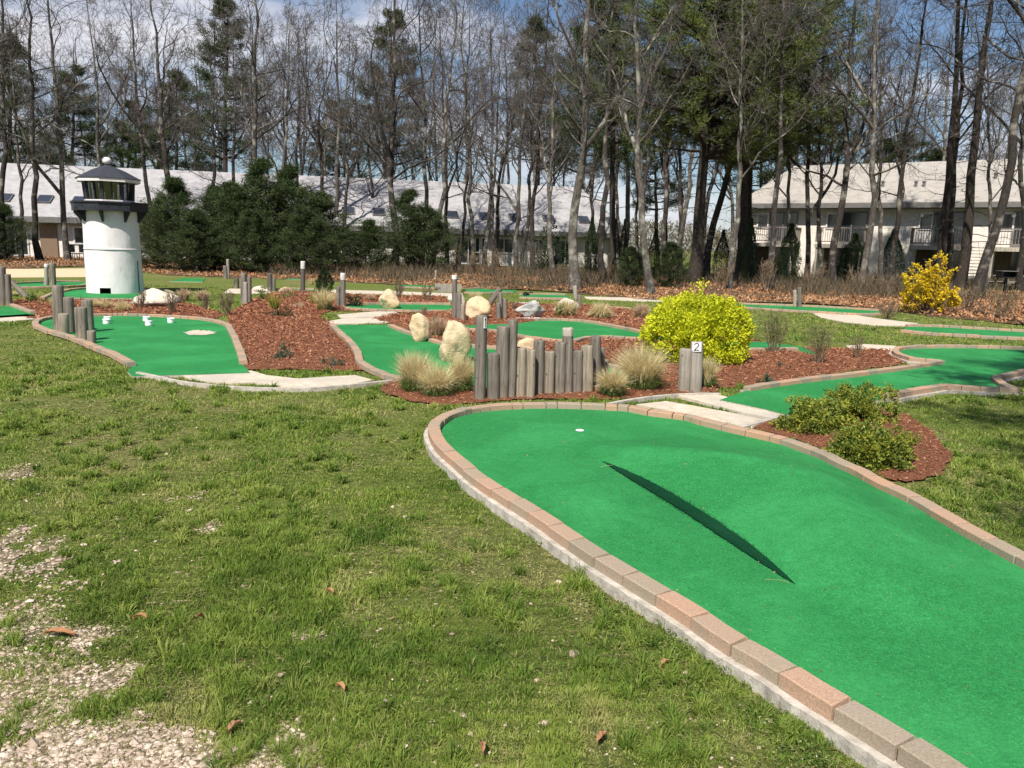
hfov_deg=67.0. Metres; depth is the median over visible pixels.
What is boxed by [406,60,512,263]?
bare tree
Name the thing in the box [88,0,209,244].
bare tree
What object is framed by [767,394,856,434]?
shrub
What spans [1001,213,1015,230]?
window
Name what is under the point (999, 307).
brush
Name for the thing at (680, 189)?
bare tree
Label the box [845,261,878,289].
brush
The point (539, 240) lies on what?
window
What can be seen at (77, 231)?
window
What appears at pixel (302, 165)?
bare tree
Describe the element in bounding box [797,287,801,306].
wooden post
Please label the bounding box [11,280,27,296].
wooden post
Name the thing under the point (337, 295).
wooden post
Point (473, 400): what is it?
mulch bed
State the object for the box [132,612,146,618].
dead leaf
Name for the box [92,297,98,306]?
grass tuft
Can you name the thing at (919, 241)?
apartment house
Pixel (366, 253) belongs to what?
arborvitae
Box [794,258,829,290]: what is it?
brush
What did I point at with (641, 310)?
grass tuft
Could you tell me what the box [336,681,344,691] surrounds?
dead leaf
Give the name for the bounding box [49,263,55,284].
wooden post
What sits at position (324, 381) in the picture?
footpath
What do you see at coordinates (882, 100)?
bare tree
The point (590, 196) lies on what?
bare tree
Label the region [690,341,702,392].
wooden post
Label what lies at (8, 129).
bare tree
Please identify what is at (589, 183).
bare tree
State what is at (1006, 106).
bare tree
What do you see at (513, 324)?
wooden post
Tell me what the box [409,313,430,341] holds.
boulder
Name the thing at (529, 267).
lawn
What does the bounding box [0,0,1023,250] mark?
sky
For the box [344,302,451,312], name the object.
putting green
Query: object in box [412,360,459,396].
grass tuft
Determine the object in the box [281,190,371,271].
pine tree
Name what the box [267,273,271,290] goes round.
wooden post
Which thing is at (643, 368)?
grass tuft
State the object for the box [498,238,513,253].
window
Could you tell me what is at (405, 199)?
pine tree
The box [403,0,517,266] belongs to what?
bare tree
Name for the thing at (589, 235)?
arborvitae
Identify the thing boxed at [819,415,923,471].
shrub
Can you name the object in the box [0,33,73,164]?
pine tree
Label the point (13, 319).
footpath
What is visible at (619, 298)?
footpath
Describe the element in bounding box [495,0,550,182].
bare tree
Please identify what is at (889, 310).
brush
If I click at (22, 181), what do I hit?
bare tree
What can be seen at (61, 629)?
dead leaf
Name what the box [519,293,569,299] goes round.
putting green
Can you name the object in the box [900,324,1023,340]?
putting green
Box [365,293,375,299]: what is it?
grass tuft
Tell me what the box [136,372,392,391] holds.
kerb
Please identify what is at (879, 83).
bare tree
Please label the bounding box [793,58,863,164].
bare tree
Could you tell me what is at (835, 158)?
pine tree
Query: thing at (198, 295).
grass tuft
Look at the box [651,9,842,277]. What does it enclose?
bare tree
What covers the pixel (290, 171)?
pine tree
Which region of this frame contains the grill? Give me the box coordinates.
[996,270,1018,292]
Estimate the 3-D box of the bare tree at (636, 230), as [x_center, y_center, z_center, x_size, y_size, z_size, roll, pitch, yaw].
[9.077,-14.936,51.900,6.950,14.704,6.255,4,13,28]
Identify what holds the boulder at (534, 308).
on the mulch bed at (473, 400)
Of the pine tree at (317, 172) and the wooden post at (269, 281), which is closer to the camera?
the wooden post at (269, 281)
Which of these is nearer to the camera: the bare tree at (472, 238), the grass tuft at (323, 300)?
the grass tuft at (323, 300)
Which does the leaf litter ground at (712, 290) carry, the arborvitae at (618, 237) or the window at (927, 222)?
the arborvitae at (618, 237)
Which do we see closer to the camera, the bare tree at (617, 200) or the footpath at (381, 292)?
the footpath at (381, 292)
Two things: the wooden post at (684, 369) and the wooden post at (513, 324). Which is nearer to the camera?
the wooden post at (513, 324)
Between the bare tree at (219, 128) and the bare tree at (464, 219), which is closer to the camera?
the bare tree at (464, 219)
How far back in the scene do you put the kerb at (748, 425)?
7.15 m
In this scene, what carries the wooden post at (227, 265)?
on the lawn at (388, 432)
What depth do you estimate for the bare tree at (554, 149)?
42.44 m
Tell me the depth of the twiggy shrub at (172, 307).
16.01 m
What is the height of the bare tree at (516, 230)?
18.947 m
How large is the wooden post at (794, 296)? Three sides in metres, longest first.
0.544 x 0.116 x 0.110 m
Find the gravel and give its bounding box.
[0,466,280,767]
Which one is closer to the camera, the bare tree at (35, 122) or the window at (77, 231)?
the window at (77, 231)
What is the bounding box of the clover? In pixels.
[472,526,832,767]
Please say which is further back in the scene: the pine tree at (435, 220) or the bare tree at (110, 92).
the bare tree at (110, 92)
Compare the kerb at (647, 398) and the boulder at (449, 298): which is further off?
the boulder at (449, 298)
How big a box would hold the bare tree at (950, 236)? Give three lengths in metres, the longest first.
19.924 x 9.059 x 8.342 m
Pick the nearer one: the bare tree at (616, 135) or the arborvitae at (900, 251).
the arborvitae at (900, 251)
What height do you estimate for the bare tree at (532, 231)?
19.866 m
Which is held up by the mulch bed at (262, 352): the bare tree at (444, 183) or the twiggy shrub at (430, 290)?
the twiggy shrub at (430, 290)
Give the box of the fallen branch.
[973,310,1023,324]
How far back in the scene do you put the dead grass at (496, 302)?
12.62 m
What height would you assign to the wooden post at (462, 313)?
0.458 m
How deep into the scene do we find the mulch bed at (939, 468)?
6.42 m
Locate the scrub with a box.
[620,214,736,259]
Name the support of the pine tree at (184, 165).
on the lawn at (388, 432)
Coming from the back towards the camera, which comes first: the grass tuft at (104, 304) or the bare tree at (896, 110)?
the bare tree at (896, 110)
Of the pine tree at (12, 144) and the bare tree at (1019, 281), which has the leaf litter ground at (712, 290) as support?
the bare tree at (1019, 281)
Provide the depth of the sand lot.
31.79 m
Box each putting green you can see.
[0,303,35,317]
[12,280,85,288]
[32,313,249,378]
[40,287,174,299]
[170,278,204,281]
[275,288,314,293]
[329,323,623,393]
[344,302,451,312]
[397,281,434,288]
[423,402,1023,767]
[464,286,516,293]
[465,318,664,342]
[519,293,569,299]
[581,306,630,315]
[720,344,1023,417]
[723,341,814,354]
[739,302,883,315]
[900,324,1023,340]
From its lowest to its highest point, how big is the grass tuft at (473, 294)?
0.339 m
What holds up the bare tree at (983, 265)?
on the leaf litter ground at (712, 290)
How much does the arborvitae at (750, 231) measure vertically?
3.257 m
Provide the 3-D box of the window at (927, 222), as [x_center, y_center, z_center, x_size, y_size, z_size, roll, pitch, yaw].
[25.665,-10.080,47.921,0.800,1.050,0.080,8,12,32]
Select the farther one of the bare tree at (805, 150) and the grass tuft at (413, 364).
the bare tree at (805, 150)
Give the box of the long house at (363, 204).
[0,163,631,267]
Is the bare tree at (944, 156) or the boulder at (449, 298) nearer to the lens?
the boulder at (449, 298)
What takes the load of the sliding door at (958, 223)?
in the apartment house at (919, 241)
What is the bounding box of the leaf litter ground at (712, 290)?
[1,257,1023,324]
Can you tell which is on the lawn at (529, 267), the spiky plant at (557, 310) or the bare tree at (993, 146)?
the bare tree at (993, 146)
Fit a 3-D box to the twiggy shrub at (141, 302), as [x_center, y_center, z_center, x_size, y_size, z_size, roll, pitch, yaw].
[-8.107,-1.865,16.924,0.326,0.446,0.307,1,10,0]
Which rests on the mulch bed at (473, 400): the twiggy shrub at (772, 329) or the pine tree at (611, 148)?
the twiggy shrub at (772, 329)
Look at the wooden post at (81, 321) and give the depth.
11.52 m
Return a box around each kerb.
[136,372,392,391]
[606,393,720,403]
[739,414,784,428]
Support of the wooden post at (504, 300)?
on the mulch bed at (473, 400)
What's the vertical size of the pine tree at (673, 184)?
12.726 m
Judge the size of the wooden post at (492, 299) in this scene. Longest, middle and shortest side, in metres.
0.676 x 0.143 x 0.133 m
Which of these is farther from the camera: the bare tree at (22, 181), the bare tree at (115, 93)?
the bare tree at (115, 93)
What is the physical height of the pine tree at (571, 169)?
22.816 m
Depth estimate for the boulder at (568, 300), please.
18.75 m
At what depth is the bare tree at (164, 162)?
44.31 m
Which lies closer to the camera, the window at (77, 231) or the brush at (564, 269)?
the brush at (564, 269)
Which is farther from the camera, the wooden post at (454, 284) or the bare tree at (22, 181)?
the bare tree at (22, 181)
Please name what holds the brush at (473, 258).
on the leaf litter ground at (712, 290)
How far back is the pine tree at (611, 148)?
37.90 m
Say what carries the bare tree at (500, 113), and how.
on the lawn at (529, 267)
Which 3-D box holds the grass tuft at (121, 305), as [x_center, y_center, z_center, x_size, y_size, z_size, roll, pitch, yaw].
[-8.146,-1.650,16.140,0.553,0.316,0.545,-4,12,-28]
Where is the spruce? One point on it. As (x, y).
(324, 273)
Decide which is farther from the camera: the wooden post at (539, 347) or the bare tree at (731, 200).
the bare tree at (731, 200)
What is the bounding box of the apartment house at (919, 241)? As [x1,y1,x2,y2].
[752,159,1023,280]
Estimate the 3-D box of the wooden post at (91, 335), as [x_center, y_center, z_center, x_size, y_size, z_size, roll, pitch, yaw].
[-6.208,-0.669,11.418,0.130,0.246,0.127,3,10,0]
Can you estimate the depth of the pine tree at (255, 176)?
37.02 m
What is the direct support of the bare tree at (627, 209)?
on the lawn at (529, 267)
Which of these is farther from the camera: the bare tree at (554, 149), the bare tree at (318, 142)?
the bare tree at (318, 142)
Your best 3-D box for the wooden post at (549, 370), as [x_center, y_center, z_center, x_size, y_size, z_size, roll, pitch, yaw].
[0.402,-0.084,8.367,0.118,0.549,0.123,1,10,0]
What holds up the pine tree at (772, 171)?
on the lawn at (388, 432)
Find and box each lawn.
[0,250,1023,767]
[4,257,1013,290]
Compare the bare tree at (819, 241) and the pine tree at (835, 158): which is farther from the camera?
the pine tree at (835, 158)
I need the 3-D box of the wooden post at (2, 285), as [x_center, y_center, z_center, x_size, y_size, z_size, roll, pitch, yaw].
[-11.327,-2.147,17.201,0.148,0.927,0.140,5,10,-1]
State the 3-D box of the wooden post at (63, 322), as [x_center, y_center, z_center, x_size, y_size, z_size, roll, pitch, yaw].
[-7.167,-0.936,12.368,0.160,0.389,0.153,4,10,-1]
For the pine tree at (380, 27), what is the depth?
69.43 m
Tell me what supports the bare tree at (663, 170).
on the lawn at (529, 267)
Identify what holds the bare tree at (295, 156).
on the lawn at (529, 267)
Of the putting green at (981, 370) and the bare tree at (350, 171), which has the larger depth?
the bare tree at (350, 171)
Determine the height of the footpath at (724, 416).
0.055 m
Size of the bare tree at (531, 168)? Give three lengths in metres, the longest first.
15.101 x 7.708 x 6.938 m
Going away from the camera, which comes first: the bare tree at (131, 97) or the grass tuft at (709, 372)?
the grass tuft at (709, 372)
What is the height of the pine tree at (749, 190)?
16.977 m
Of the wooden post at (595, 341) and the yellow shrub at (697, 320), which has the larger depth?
the yellow shrub at (697, 320)
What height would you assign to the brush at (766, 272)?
1.555 m
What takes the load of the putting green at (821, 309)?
on the lawn at (388, 432)
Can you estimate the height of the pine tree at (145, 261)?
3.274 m
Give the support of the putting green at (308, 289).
on the lawn at (388, 432)
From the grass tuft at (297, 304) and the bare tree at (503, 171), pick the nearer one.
the grass tuft at (297, 304)
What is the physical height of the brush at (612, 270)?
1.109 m
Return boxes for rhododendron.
[531,220,568,269]
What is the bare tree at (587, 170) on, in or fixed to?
on the lawn at (529, 267)
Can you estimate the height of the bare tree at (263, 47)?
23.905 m
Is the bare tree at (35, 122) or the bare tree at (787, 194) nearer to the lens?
the bare tree at (787, 194)
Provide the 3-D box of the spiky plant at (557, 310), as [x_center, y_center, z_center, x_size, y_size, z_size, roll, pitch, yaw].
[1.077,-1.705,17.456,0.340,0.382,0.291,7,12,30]
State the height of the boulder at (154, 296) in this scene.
0.498 m
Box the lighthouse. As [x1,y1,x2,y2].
[69,157,148,293]
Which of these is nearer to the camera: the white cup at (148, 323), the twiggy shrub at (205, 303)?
the white cup at (148, 323)
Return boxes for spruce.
[315,266,334,291]
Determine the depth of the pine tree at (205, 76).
67.72 m
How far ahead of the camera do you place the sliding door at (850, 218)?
50.14 m
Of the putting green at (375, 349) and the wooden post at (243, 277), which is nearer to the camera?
the putting green at (375, 349)
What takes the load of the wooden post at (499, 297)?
on the mulch bed at (473, 400)
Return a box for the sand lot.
[6,268,84,277]
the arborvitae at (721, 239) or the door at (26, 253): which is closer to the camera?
the arborvitae at (721, 239)
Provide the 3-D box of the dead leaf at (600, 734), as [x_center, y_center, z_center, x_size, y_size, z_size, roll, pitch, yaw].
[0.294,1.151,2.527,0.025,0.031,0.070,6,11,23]
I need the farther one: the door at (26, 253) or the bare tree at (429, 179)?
the bare tree at (429, 179)
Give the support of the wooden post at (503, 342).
on the mulch bed at (473, 400)
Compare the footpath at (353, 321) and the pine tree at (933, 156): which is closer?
the footpath at (353, 321)
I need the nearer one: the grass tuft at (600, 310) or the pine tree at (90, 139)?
the grass tuft at (600, 310)
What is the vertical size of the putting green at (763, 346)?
0.094 m
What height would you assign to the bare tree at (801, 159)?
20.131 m
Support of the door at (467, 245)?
in the long house at (363, 204)
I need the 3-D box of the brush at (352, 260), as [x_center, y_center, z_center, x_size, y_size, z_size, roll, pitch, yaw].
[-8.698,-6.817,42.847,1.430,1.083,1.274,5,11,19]
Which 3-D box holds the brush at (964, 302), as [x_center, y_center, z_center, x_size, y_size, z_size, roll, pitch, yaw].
[12.822,-2.434,21.757,0.722,0.929,0.720,10,14,41]
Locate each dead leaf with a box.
[44,626,74,635]
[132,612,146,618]
[195,613,203,619]
[227,720,240,732]
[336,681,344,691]
[479,741,485,753]
[597,731,606,742]
[661,658,669,665]
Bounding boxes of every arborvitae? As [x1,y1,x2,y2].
[358,220,371,264]
[584,217,597,271]
[593,219,599,271]
[609,219,620,267]
[618,219,627,273]
[648,228,660,272]
[712,229,729,279]
[739,217,757,282]
[775,223,802,282]
[836,233,867,281]
[877,229,905,279]
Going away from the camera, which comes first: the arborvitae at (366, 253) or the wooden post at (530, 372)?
the wooden post at (530, 372)
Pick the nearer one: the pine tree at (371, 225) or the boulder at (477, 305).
the boulder at (477, 305)
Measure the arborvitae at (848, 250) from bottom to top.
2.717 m
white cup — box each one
[102,318,110,323]
[143,316,149,320]
[145,320,152,325]
[167,317,174,322]
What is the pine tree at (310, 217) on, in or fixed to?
on the lawn at (388, 432)
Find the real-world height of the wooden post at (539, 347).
0.669 m
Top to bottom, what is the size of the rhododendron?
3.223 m
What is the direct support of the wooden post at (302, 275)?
on the mulch bed at (262, 352)
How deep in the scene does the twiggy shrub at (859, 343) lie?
11.59 m
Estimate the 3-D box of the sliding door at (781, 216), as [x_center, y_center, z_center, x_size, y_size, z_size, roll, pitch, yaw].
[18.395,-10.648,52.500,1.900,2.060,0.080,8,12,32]
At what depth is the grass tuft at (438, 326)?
13.12 m
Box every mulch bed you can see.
[16,291,446,370]
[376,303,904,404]
[754,409,952,481]
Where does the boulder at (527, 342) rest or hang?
on the mulch bed at (473, 400)
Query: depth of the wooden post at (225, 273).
30.79 m
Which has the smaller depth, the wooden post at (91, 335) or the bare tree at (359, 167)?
the wooden post at (91, 335)
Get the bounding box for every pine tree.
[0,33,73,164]
[0,202,41,260]
[26,60,125,167]
[91,99,184,168]
[121,68,222,171]
[136,175,217,269]
[139,206,177,268]
[156,207,235,271]
[165,0,284,172]
[173,184,241,269]
[192,155,320,268]
[194,180,282,270]
[217,209,291,273]
[254,162,348,265]
[261,205,352,273]
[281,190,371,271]
[298,99,375,178]
[324,227,363,267]
[336,2,452,179]
[339,218,396,270]
[367,187,450,270]
[383,206,470,269]
[486,9,588,185]
[535,20,630,188]
[543,0,685,276]
[551,0,878,283]
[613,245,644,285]
[614,0,888,280]
[616,104,696,269]
[651,241,693,286]
[685,17,813,275]
[720,155,794,193]
[785,114,866,167]
[866,138,912,162]
[883,132,935,162]
[906,0,1007,277]
[919,145,963,161]
[927,0,1023,289]
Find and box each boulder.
[131,288,181,305]
[252,286,267,291]
[379,289,399,308]
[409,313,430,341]
[439,320,470,361]
[447,293,464,303]
[465,296,491,317]
[514,300,545,316]
[517,337,534,348]
[554,298,578,310]
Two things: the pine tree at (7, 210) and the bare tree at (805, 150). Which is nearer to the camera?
the pine tree at (7, 210)
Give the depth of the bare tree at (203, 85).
69.11 m
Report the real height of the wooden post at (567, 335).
0.798 m
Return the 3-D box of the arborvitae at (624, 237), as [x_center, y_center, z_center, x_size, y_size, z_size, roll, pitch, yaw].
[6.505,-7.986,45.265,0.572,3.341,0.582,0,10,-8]
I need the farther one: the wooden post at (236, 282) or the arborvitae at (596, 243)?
the arborvitae at (596, 243)
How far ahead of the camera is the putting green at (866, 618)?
3.81 m
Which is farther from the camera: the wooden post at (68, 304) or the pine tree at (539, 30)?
the pine tree at (539, 30)
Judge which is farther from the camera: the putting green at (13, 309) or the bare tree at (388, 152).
the bare tree at (388, 152)
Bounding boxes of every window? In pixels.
[73,226,82,243]
[475,237,488,252]
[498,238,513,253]
[535,239,546,253]
[583,240,598,255]
[757,213,769,228]
[825,213,836,228]
[918,213,933,229]
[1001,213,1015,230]
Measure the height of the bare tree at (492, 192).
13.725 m
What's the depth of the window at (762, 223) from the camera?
53.14 m
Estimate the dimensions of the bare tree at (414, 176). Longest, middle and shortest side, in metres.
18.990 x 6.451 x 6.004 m
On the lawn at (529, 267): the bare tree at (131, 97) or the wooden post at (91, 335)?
the bare tree at (131, 97)
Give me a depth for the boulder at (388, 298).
18.70 m
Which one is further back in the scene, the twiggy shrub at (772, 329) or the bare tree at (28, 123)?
the bare tree at (28, 123)
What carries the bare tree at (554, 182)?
on the lawn at (529, 267)
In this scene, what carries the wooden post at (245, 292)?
on the mulch bed at (262, 352)
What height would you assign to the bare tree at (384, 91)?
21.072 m
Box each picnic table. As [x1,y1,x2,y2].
[898,271,945,280]
[988,275,1023,290]
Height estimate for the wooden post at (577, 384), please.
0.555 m
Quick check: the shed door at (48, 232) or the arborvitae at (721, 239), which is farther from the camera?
the shed door at (48, 232)
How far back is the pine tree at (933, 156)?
66.98 m
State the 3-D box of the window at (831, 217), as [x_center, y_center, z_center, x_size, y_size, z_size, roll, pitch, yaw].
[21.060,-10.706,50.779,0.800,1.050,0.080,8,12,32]
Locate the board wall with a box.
[434,283,462,292]
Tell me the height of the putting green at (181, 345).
0.096 m
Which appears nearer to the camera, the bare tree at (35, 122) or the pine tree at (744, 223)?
the pine tree at (744, 223)
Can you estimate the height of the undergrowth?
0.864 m
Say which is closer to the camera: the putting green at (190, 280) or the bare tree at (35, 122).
the putting green at (190, 280)
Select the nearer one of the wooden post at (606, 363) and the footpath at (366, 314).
the wooden post at (606, 363)
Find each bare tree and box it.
[0,0,71,259]
[0,0,119,260]
[0,0,147,260]
[0,10,86,258]
[0,64,67,162]
[0,91,21,157]
[10,24,119,165]
[10,75,68,162]
[12,0,159,184]
[40,4,139,166]
[49,42,106,165]
[59,24,139,166]
[83,0,229,262]
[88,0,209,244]
[90,26,157,167]
[90,38,133,163]
[115,8,194,168]
[134,17,183,169]
[136,27,231,170]
[144,0,260,185]
[148,28,235,170]
[168,12,299,190]
[188,25,274,171]
[195,0,358,263]
[203,0,335,264]
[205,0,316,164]
[223,0,333,192]
[232,10,341,175]
[240,13,286,173]
[246,0,363,176]
[261,11,386,212]
[265,28,348,175]
[266,0,375,213]
[270,0,334,168]
[283,34,398,261]
[289,0,511,269]
[321,35,384,177]
[326,21,380,177]
[330,36,441,198]
[333,0,449,179]
[340,9,419,178]
[352,0,457,262]
[386,23,443,180]
[387,0,529,269]
[387,54,449,179]
[392,0,511,181]
[398,0,476,180]
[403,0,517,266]
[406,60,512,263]
[409,0,513,183]
[410,0,508,265]
[423,0,529,266]
[427,0,569,267]
[433,33,548,266]
[448,20,535,271]
[470,0,543,183]
[487,25,592,266]
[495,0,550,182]
[496,0,594,263]
[502,0,680,289]
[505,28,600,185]
[508,0,594,271]
[527,74,582,186]
[529,64,620,266]
[541,82,599,185]
[545,0,659,268]
[553,66,655,255]
[557,0,709,276]
[557,81,640,197]
[558,0,659,219]
[558,68,622,194]
[568,0,706,294]
[568,1,692,272]
[593,2,700,269]
[609,2,701,242]
[615,39,688,260]
[621,1,706,268]
[627,36,707,267]
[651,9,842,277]
[686,0,835,290]
[686,0,841,288]
[686,9,734,271]
[695,0,842,256]
[720,0,826,281]
[742,0,957,284]
[743,1,903,281]
[753,73,839,185]
[753,100,815,185]
[773,91,840,169]
[782,0,996,290]
[785,0,899,280]
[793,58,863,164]
[811,0,928,279]
[818,23,904,163]
[827,0,959,281]
[839,0,926,162]
[854,40,898,162]
[864,45,961,159]
[867,0,1014,160]
[873,0,1023,287]
[878,62,922,159]
[891,0,1023,291]
[908,17,984,161]
[913,0,1023,295]
[918,52,987,160]
[923,53,1020,159]
[929,0,1023,291]
[963,35,1023,159]
[980,44,1022,156]
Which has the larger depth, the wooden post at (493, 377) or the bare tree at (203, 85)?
the bare tree at (203, 85)
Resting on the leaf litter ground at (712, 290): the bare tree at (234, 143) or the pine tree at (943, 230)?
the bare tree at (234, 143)
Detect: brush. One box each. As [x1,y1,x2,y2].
[155,252,176,268]
[344,255,364,269]
[448,247,461,272]
[465,250,478,273]
[481,248,507,275]
[510,234,548,276]
[556,263,568,274]
[604,260,623,278]
[660,262,683,283]
[710,258,736,289]
[754,253,777,289]
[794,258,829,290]
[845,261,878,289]
[872,267,902,293]
[876,299,900,319]
[957,281,981,312]
[986,285,1019,316]
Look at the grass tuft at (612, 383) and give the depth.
8.29 m
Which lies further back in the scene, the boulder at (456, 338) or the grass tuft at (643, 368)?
the boulder at (456, 338)
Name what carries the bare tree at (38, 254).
on the leaf litter ground at (712, 290)
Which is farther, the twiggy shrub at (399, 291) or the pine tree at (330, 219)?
the pine tree at (330, 219)
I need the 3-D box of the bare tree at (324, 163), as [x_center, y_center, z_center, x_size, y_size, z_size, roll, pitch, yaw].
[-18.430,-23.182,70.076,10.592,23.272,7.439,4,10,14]
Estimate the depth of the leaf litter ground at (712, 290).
29.71 m
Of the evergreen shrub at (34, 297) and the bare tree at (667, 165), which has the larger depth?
the bare tree at (667, 165)
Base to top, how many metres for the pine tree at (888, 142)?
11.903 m
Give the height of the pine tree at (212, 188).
4.332 m
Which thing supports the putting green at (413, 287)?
on the lawn at (388, 432)
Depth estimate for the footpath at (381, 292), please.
24.54 m
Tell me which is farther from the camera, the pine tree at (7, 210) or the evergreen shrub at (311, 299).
the pine tree at (7, 210)
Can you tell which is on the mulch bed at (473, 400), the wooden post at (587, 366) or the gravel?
the wooden post at (587, 366)
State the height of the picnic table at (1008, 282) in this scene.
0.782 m
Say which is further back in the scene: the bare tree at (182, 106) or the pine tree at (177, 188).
the bare tree at (182, 106)
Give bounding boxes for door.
[5,225,29,255]
[39,224,58,256]
[456,237,480,263]
[554,239,568,265]
[767,212,798,242]
[837,211,868,243]
[930,211,963,245]
[1010,211,1021,246]
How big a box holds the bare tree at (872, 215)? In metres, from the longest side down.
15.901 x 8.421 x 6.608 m
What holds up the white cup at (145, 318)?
on the putting green at (181, 345)
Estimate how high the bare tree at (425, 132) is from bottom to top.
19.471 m
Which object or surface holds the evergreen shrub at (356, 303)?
on the mulch bed at (262, 352)
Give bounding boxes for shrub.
[24,294,37,300]
[134,289,146,307]
[163,291,180,311]
[200,292,213,309]
[217,289,235,314]
[257,286,270,298]
[263,306,296,315]
[263,341,294,358]
[280,290,293,297]
[305,294,316,303]
[319,356,344,367]
[347,293,363,306]
[392,278,405,297]
[419,283,435,300]
[635,279,756,364]
[756,305,791,351]
[756,373,774,381]
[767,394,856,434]
[802,320,834,362]
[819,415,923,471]
[820,379,903,423]
[848,330,865,357]
[899,250,961,313]
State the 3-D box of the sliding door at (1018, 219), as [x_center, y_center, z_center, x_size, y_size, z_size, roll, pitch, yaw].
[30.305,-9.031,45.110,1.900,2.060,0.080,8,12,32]
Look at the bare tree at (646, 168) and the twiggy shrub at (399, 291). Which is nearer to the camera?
the twiggy shrub at (399, 291)
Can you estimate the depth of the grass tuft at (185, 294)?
19.56 m
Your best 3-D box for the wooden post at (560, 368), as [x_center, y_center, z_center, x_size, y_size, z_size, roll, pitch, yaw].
[0.520,-0.136,8.403,0.132,0.644,0.137,1,10,0]
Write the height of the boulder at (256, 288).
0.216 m
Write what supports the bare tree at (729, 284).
on the leaf litter ground at (712, 290)
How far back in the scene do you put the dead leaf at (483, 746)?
2.45 m
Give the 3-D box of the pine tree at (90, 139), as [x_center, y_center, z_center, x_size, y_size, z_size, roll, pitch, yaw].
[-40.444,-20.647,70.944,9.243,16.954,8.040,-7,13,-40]
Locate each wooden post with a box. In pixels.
[0,266,5,305]
[5,274,12,305]
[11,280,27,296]
[44,264,48,284]
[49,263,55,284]
[52,285,63,330]
[58,313,69,333]
[63,297,74,331]
[74,307,88,339]
[81,299,94,329]
[87,330,96,342]
[223,265,227,278]
[226,259,229,277]
[234,278,238,287]
[240,273,246,303]
[243,282,247,303]
[247,277,251,302]
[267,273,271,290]
[272,278,275,290]
[300,261,304,291]
[336,286,339,305]
[340,273,345,305]
[452,275,456,316]
[456,293,461,318]
[460,304,464,319]
[474,314,486,399]
[487,352,499,398]
[488,287,501,304]
[496,303,500,318]
[496,326,509,397]
[497,292,502,317]
[502,298,506,317]
[508,319,517,396]
[516,347,526,396]
[526,349,535,396]
[533,340,544,393]
[544,351,554,393]
[554,342,565,393]
[562,327,572,392]
[572,350,582,392]
[573,286,576,299]
[577,295,581,307]
[581,345,592,392]
[590,335,600,384]
[601,347,604,375]
[605,359,608,373]
[677,348,690,391]
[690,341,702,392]
[793,290,796,304]
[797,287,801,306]
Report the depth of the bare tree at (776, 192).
30.64 m
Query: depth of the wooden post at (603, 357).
8.87 m
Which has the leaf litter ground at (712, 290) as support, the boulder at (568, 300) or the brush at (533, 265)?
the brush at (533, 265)
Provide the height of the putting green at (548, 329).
0.095 m
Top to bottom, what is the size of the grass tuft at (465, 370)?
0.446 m
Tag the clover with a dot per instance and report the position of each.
(710, 661)
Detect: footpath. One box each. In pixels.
[0,314,33,321]
[184,371,297,384]
[224,289,270,293]
[257,375,372,386]
[329,318,388,324]
[331,290,451,295]
[337,311,397,318]
[584,297,661,301]
[636,401,762,428]
[678,395,780,418]
[813,313,917,326]
[846,344,895,350]
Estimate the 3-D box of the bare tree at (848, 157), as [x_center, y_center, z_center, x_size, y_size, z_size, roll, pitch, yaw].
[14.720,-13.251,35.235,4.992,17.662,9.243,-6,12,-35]
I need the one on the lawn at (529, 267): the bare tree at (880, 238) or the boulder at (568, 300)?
the bare tree at (880, 238)
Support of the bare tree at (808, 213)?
on the leaf litter ground at (712, 290)
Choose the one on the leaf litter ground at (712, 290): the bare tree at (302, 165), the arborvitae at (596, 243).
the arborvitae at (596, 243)
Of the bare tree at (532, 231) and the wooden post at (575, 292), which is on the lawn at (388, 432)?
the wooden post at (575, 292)
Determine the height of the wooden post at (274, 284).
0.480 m
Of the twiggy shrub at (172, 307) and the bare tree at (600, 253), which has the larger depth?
the bare tree at (600, 253)
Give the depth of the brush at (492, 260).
38.79 m
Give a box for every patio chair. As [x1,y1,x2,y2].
[69,244,74,256]
[72,244,83,259]
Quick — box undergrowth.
[257,259,1023,301]
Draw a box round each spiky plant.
[263,292,283,308]
[553,302,565,315]
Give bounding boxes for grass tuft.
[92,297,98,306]
[96,297,112,307]
[112,300,133,310]
[175,287,193,300]
[192,288,209,299]
[279,287,293,294]
[292,301,305,306]
[305,286,342,309]
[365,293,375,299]
[389,346,439,391]
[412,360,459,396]
[430,315,447,335]
[443,352,474,391]
[469,292,480,297]
[549,298,577,315]
[585,299,616,317]
[590,365,636,396]
[608,339,674,389]
[632,302,651,316]
[702,356,726,387]
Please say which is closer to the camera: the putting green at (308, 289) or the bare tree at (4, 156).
the putting green at (308, 289)

